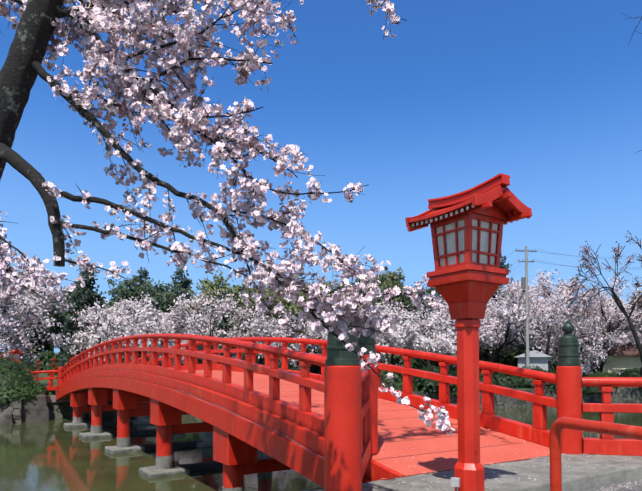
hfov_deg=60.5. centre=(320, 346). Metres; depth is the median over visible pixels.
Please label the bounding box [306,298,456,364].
cherry tree
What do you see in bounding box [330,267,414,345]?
evergreen tree
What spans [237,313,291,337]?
tree
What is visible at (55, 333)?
tree
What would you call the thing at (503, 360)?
understorey
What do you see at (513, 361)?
understorey
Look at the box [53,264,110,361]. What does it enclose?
cedar tree
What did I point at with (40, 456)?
water
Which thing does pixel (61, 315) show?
evergreen tree
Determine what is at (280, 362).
understorey
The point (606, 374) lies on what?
hedge
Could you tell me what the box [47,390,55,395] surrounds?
shrub
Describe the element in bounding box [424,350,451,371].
tree
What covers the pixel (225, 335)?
tree
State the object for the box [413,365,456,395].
hedge
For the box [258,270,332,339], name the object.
camphor tree
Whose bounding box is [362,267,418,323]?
camphor tree
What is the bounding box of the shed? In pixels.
[516,350,553,371]
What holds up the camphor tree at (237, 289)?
on the ground
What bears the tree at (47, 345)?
on the ground
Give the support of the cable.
attached to the bridge
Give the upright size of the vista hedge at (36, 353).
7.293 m
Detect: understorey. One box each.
[45,349,68,375]
[263,342,298,368]
[288,348,321,370]
[310,364,320,373]
[380,348,427,369]
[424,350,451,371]
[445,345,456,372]
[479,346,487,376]
[482,346,513,376]
[507,340,556,375]
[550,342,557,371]
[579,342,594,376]
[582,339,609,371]
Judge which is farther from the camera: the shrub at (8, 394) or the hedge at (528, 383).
the hedge at (528, 383)
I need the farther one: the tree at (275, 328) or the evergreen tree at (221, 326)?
the tree at (275, 328)
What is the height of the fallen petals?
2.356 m
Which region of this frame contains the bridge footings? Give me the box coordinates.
[63,416,323,490]
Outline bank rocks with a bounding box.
[0,395,149,424]
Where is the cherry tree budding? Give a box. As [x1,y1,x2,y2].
[566,230,641,376]
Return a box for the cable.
[172,389,459,490]
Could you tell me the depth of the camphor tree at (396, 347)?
46.52 m
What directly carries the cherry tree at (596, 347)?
on the ground
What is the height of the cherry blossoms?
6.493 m
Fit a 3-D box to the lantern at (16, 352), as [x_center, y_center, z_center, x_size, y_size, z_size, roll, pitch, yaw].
[-16.961,1.358,30.600,0.645,2.495,0.864,1,-3,-33]
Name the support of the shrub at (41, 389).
on the ground
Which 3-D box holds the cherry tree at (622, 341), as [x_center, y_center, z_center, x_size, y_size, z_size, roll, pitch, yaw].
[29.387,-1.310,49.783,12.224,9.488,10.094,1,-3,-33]
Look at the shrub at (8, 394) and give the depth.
25.36 m
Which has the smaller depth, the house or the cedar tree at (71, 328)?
the house
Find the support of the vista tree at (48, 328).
on the ground
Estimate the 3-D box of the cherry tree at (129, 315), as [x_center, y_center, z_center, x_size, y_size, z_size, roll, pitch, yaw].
[-14.239,-0.515,43.531,8.376,7.909,10.789,-1,-2,13]
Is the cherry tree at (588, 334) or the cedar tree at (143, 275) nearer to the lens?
the cherry tree at (588, 334)
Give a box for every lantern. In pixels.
[9,348,22,362]
[51,358,56,376]
[405,173,531,490]
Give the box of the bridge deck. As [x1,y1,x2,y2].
[82,370,561,476]
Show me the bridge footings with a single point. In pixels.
(164, 467)
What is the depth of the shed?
39.09 m
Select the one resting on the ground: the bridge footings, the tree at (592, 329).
the tree at (592, 329)
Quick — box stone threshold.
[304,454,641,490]
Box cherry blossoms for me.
[0,0,454,435]
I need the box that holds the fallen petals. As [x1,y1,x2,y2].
[77,374,640,490]
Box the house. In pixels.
[597,342,641,373]
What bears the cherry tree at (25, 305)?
on the ground
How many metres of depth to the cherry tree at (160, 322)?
42.18 m
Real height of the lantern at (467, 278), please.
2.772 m
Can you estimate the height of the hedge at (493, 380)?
1.365 m
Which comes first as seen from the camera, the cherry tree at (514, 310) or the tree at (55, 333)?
the cherry tree at (514, 310)
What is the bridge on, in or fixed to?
on the ground
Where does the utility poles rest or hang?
on the ground
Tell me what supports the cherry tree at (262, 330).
on the ground
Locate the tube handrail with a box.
[549,417,641,490]
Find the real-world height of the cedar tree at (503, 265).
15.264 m
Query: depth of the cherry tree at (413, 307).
58.16 m
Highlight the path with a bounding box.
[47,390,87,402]
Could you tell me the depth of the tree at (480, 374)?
58.37 m
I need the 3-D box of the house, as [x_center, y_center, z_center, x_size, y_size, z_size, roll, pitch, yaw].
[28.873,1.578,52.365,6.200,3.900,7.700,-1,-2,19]
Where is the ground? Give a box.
[0,373,641,490]
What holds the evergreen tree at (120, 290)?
on the ground
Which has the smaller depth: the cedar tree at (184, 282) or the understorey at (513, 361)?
the understorey at (513, 361)
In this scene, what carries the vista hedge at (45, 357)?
on the ground
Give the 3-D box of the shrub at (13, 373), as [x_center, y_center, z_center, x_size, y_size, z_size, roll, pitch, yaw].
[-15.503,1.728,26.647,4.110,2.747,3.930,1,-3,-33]
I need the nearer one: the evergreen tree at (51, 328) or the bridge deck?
the bridge deck
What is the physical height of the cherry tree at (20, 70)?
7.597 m
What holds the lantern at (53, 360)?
on the ground
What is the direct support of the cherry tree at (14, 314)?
on the ground
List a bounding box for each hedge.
[26,345,45,356]
[29,350,57,370]
[381,370,418,391]
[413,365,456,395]
[479,374,503,392]
[492,373,523,388]
[517,365,556,392]
[582,375,618,392]
[589,371,623,376]
[617,368,639,376]
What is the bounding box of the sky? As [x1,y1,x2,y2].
[0,0,641,352]
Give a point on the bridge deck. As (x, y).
(399, 431)
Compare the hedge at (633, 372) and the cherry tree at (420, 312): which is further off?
the cherry tree at (420, 312)
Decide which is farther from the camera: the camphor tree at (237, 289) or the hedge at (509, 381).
the camphor tree at (237, 289)
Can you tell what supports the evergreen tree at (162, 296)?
on the ground
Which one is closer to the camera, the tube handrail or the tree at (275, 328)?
the tube handrail
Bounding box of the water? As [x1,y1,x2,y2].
[0,402,641,490]
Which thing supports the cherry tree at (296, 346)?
on the ground
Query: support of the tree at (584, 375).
on the ground
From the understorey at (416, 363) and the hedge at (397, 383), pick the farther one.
the understorey at (416, 363)
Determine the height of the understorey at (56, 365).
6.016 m
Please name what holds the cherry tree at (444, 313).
on the ground
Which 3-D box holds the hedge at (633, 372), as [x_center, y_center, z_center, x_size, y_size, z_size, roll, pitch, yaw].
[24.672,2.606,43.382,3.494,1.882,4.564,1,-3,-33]
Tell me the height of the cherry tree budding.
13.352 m
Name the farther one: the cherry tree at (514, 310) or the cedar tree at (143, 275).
the cedar tree at (143, 275)
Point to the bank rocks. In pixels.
(33, 409)
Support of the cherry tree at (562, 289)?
on the ground
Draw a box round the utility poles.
[401,246,638,368]
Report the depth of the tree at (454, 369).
58.59 m
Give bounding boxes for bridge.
[23,291,641,490]
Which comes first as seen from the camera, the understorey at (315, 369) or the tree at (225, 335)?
the understorey at (315, 369)
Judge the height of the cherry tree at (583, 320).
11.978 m
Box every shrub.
[0,354,40,399]
[0,385,38,403]
[13,380,48,399]
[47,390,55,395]
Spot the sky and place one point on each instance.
(545, 95)
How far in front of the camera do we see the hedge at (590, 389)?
37.95 m
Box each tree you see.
[0,0,641,425]
[0,253,77,365]
[0,310,60,351]
[1,298,35,343]
[27,288,74,340]
[29,320,65,346]
[41,287,117,362]
[42,293,118,333]
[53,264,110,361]
[58,279,99,369]
[68,292,202,365]
[88,298,221,366]
[103,276,152,329]
[114,267,150,353]
[117,278,186,333]
[161,288,279,363]
[170,268,194,328]
[177,297,251,345]
[186,270,317,364]
[213,323,257,354]
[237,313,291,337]
[256,309,402,370]
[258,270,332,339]
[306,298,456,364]
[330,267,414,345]
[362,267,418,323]
[375,295,500,368]
[376,301,418,362]
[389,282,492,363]
[401,295,509,369]
[431,276,573,370]
[479,251,518,350]
[485,269,609,354]
[513,292,630,347]
[516,276,641,375]
[572,301,618,341]
[595,285,641,349]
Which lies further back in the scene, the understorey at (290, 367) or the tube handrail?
the understorey at (290, 367)
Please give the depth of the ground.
33.57 m
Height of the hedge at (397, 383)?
1.937 m

